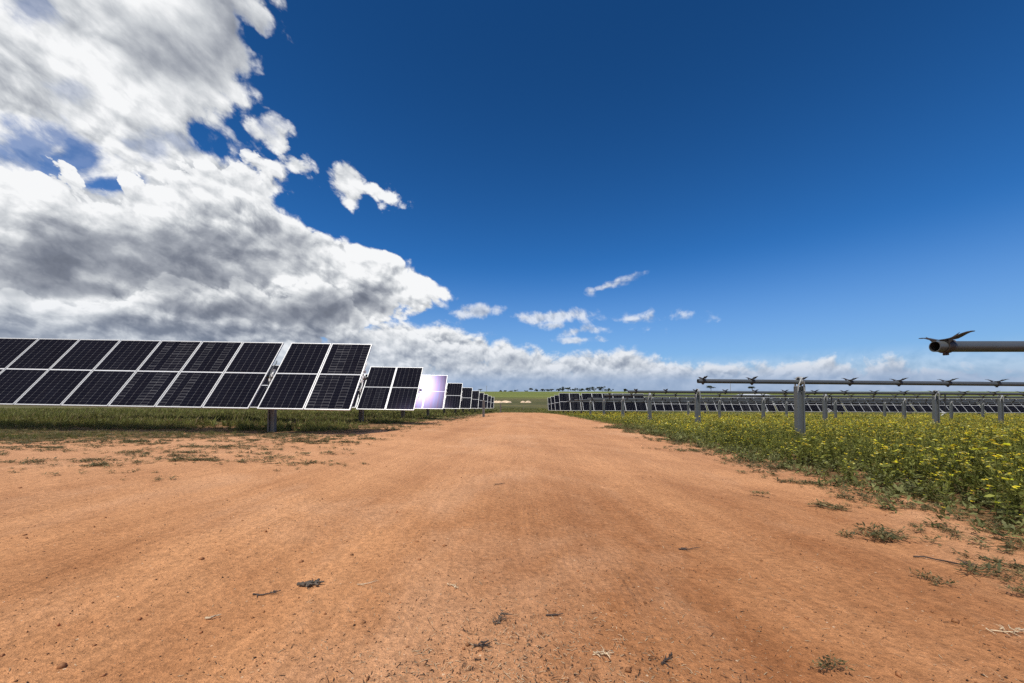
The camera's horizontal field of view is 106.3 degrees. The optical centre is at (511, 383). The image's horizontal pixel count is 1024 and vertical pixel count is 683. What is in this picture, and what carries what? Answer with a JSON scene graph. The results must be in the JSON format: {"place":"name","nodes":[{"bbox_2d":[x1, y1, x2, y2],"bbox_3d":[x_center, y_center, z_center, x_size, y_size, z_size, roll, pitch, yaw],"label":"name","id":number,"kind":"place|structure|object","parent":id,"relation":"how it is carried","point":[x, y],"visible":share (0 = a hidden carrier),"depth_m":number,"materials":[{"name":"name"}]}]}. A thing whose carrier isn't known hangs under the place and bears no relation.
{"place":"outdoors","nodes":[
{"label":"outdoors","id":0,"kind":"place"},
{"bbox_2d":[0,407,656,439],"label":"grass","id":1,"kind":"structure","parent":0,"point":[97,418],"depth_m":15.36,"materials":[{"name":"green plant"}]},
{"bbox_2d":[0,413,1023,682],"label":"dirt road","id":2,"kind":"structure","parent":0,"point":[538,465],"depth_m":1.66,"materials":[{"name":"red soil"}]},
{"bbox_2d":[69,460,125,467],"bbox_3d":[-4.596,0.904,4.316,0.615,0.041,0.342,0,-2,11],"label":"weed","id":3,"kind":"object","parent":2,"relation":"on","point":[104,463],"visible":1,"depth_m":4.27,"materials":[{"name":"green plant"}]},
{"bbox_2d":[205,614,220,619],"bbox_3d":[-1.031,0.804,1.322,0.047,0.012,0.016,1,-2,-25],"label":"wood chip","id":4,"kind":"object","parent":2,"relation":"on","point":[206,618],"visible":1,"depth_m":1.32,"materials":[{"name":"wood"}]},
{"bbox_2d":[252,590,280,595],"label":"twig","id":5,"kind":"object","parent":2,"relation":"on","point":[275,591],"visible":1,"depth_m":1.49,"materials":[{"name":"wood"}]},
{"bbox_2d":[258,455,296,459],"bbox_3d":[-3.164,0.998,5.182,0.521,0.032,0.268,0,-2,-16],"label":"weed","id":6,"kind":"object","parent":2,"relation":"on","point":[281,457],"visible":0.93,"depth_m":5.15,"materials":[{"name":"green plant"}]},
{"bbox_2d":[296,578,323,586],"bbox_3d":[-0.809,0.802,1.543,0.098,0.023,0.063,-1,-2,29],"label":"bark piece","id":7,"kind":"object","parent":2,"relation":"on","point":[309,582],"visible":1,"depth_m":1.54,"materials":[{"name":"grey wood"}]},
{"bbox_2d":[474,640,491,646],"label":"twig","id":8,"kind":"object","parent":2,"relation":"on","point":[482,643],"visible":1,"depth_m":1.12,"materials":[{"name":"grey wood"}]},
{"bbox_2d":[492,608,512,624],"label":"plant scraps","id":9,"kind":"object","parent":2,"relation":"on","point":[500,617],"visible":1,"depth_m":1.27,"materials":[{"name":"grey plant"}]},
{"bbox_2d":[0,415,1023,585],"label":"creeping weeds","id":10,"kind":"object","parent":2,"relation":"on","point":[997,561],"visible":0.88,"depth_m":5.16,"materials":[{"name":"green plant"}]},
{"bbox_2d":[4,493,1023,682],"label":"straw","id":11,"kind":"object","parent":2,"relation":"on","point":[553,640],"visible":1,"depth_m":1.12,"materials":[{"name":"beige plant"}]},
{"bbox_2d":[593,647,613,657],"bbox_3d":[0.267,0.779,1.109,0.054,0.013,0.051,-1,-2,40],"label":"twig","id":12,"kind":"object","parent":2,"relation":"on","point":[601,653],"visible":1,"depth_m":1.11,"materials":[{"name":"wood"}]},
{"bbox_2d":[661,652,672,666],"bbox_3d":[0.447,0.787,1.098,0.026,0.014,0.056,-1,-2,38],"label":"twig","id":13,"kind":"object","parent":2,"relation":"on","point":[665,659],"visible":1,"depth_m":1.09,"materials":[{"name":"grey wood"}]},
{"bbox_2d":[749,490,770,494],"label":"weed","id":14,"kind":"object","parent":2,"relation":"on","point":[753,491],"visible":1,"depth_m":3.29,"materials":[{"name":"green plant"}]},
{"bbox_2d":[808,653,853,670],"bbox_3d":[0.893,0.778,1.077,0.135,0.018,0.076,0,-2,0],"label":"weed","id":15,"kind":"object","parent":2,"relation":"on","point":[830,663],"visible":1,"depth_m":1.07,"materials":[{"name":"green plant"}]},
{"bbox_2d":[903,567,963,585],"bbox_3d":[1.764,0.813,1.615,0.143,0.048,0.160,1,-2,-22],"label":"weed","id":16,"kind":"object","parent":2,"relation":"on","point":[933,578],"visible":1,"depth_m":1.61,"materials":[{"name":"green plant"}]},
{"bbox_2d":[986,623,1023,636],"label":"twig","id":17,"kind":"object","parent":2,"relation":"on","point":[1002,627],"visible":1,"depth_m":1.24,"materials":[{"name":"wood"}]},
{"bbox_2d":[0,391,1023,605],"bbox_3d":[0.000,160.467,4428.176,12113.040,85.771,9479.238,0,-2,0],"label":"ground","id":18,"kind":"structure","parent":0,"point":[802,497],"depth_m":3.32,"materials":[{"name":"red soil"}]},
{"bbox_2d":[0,338,371,431],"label":"solar tracker","id":19,"kind":"object","parent":18,"relation":"on","point":[151,373],"visible":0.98,"depth_m":10.09,"materials":[{"name":"glass"}]},
{"bbox_2d":[250,365,422,421],"bbox_3d":[-10.977,0.592,15.905,14.400,2.853,1.444,1,-2,0],"label":"solar tracker","id":20,"kind":"object","parent":18,"relation":"on","point":[402,387],"visible":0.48,"depth_m":15.85,"materials":[{"name":"glass"}]},
{"bbox_2d":[352,374,447,417],"bbox_3d":[-10.867,0.885,21.619,14.400,2.997,1.285,1,-2,0],"label":"solar tracker","id":21,"kind":"object","parent":18,"relation":"on","point":[434,390],"visible":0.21,"depth_m":21.57,"materials":[{"name":"glass"}]},
{"bbox_2d":[422,383,462,416],"bbox_3d":[-9.507,1.323,27.564,11.900,2.923,1.395,1,-2,0],"label":"solar tracker","id":22,"kind":"object","parent":18,"relation":"on","point":[453,397],"visible":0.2,"depth_m":27.56,"materials":[{"name":"glass"}]},
{"bbox_2d":[443,387,472,412],"bbox_3d":[-9.394,1.712,33.565,11.900,2.911,1.414,1,-2,0],"label":"solar tracker","id":23,"kind":"object","parent":18,"relation":"on","point":[465,403],"visible":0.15,"depth_m":33.52,"materials":[{"name":"glass"}]},
{"bbox_2d":[455,391,479,411],"bbox_3d":[-8.132,2.116,39.559,9.600,2.908,1.420,1,-2,0],"label":"solar tracker","id":24,"kind":"object","parent":18,"relation":"on","point":[475,400],"visible":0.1,"depth_m":39.55,"materials":[{"name":"glass"}]},
{"bbox_2d":[462,393,483,412],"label":"solar tracker","id":25,"kind":"object","parent":18,"relation":"on","point":[481,396],"depth_m":44.92,"materials":[{"name":"glass"}]},
{"bbox_2d":[469,394,487,411],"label":"solar tracker","id":26,"kind":"object","parent":18,"relation":"on","point":[486,398],"visible":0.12,"depth_m":50.73,"materials":[{"name":"glass"}]},
{"bbox_2d":[474,396,491,410],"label":"solar tracker","id":27,"kind":"object","parent":18,"relation":"on","point":[489,402],"visible":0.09,"depth_m":56.68,"materials":[{"name":"glass"}]},
{"bbox_2d":[482,400,484,416],"bbox_3d":[-2.220,2.181,29.951,0.178,1.772,0.110,0,-2,-10],"label":"steel post","id":28,"kind":"object","parent":18,"relation":"on","point":[483,408],"visible":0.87,"depth_m":29.92,"materials":[{"name":"grey metal"}]},
{"bbox_2d":[479,397,493,409],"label":"solar tracker","id":29,"kind":"object","parent":18,"relation":"on","point":[492,401],"visible":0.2,"depth_m":63.27,"materials":[{"name":"glass"}]},
{"bbox_2d":[547,398,625,412],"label":"solar tracker","id":30,"kind":"object","parent":18,"relation":"on","point":[549,404],"visible":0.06,"depth_m":58.14,"materials":[{"name":"glass"}]},
{"bbox_2d":[554,395,625,412],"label":"solar tracker","id":31,"kind":"object","parent":18,"relation":"on","point":[556,403],"visible":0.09,"depth_m":47.33,"materials":[{"name":"glass"}]},
{"bbox_2d":[558,393,646,412],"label":"solar tracker","id":32,"kind":"object","parent":18,"relation":"on","point":[564,398],"visible":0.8,"depth_m":41.77,"materials":[{"name":"glass"}]},
{"bbox_2d":[738,394,775,404],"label":"shed","id":33,"kind":"structure","parent":18,"relation":"on","point":[759,397],"depth_m":89.53,"materials":[{"name":"metal"}]},
{"bbox_2d":[537,408,1023,543],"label":"flowering weeds","id":34,"kind":"object","parent":18,"relation":"on","point":[978,445],"visible":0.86,"depth_m":5.66,"materials":[{"name":"green plant"}]},
{"bbox_2d":[551,397,1023,414],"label":"solar tracker","id":35,"kind":"object","parent":18,"relation":"on","point":[878,407],"visible":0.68,"depth_m":52.39,"materials":[{"name":"glass"}]},
{"bbox_2d":[567,400,1023,417],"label":"torque tube row","id":36,"kind":"object","parent":18,"relation":"on","point":[884,409],"visible":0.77,"depth_m":35.92,"materials":[{"name":"metal"}]},
{"bbox_2d":[574,399,1023,418],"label":"torque tube row","id":37,"kind":"object","parent":18,"relation":"on","point":[835,408],"visible":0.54,"depth_m":30.43,"materials":[{"name":"metal"}]},
{"bbox_2d":[587,397,1023,419],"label":"torque tube row","id":38,"kind":"object","parent":18,"relation":"on","point":[903,400],"visible":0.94,"depth_m":25.04,"materials":[{"name":"metal"}]},
{"bbox_2d":[604,393,1023,423],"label":"torque tube row","id":39,"kind":"object","parent":18,"relation":"on","point":[1000,401],"visible":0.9,"depth_m":20.05,"materials":[{"name":"metal"}]},
{"bbox_2d":[628,389,1023,426],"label":"torque tube row","id":40,"kind":"object","parent":18,"relation":"on","point":[935,407],"visible":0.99,"depth_m":14.75,"materials":[{"name":"metal"}]},
{"bbox_2d":[697,376,1023,438],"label":"torque tube row","id":41,"kind":"object","parent":18,"relation":"on","point":[799,408],"visible":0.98,"depth_m":8.96,"materials":[{"name":"metal"}]},
{"bbox_2d":[835,522,953,545],"bbox_3d":[2.142,0.860,2.227,0.536,0.054,0.318,0,-2,0],"label":"weed","id":42,"kind":"object","parent":18,"relation":"on","point":[883,534],"visible":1,"depth_m":2.21,"materials":[{"name":"green plant"}]},
{"bbox_2d":[913,556,979,567],"bbox_3d":[2.123,0.865,1.867,0.062,0.032,0.232,1,-2,-30],"label":"twig","id":43,"kind":"object","parent":18,"relation":"on","point":[964,562],"visible":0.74,"depth_m":1.87,"materials":[{"name":"brown wood"}]},
{"bbox_2d":[919,331,1023,355],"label":"torque tube","id":44,"kind":"object","parent":18,"relation":"on","point":[946,346],"visible":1,"depth_m":3.47,"materials":[{"name":"metal"}]},
{"bbox_2d":[995,583,1023,593],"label":"weed","id":45,"kind":"object","parent":18,"relation":"on","point":[1014,589],"visible":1,"depth_m":1.55,"materials":[{"name":"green plant"}]},
{"bbox_2d":[0,0,1023,391],"label":"sky","id":46,"kind":"structure","parent":0,"point":[618,195],"materials":[{"name":"blue"}]}
]}

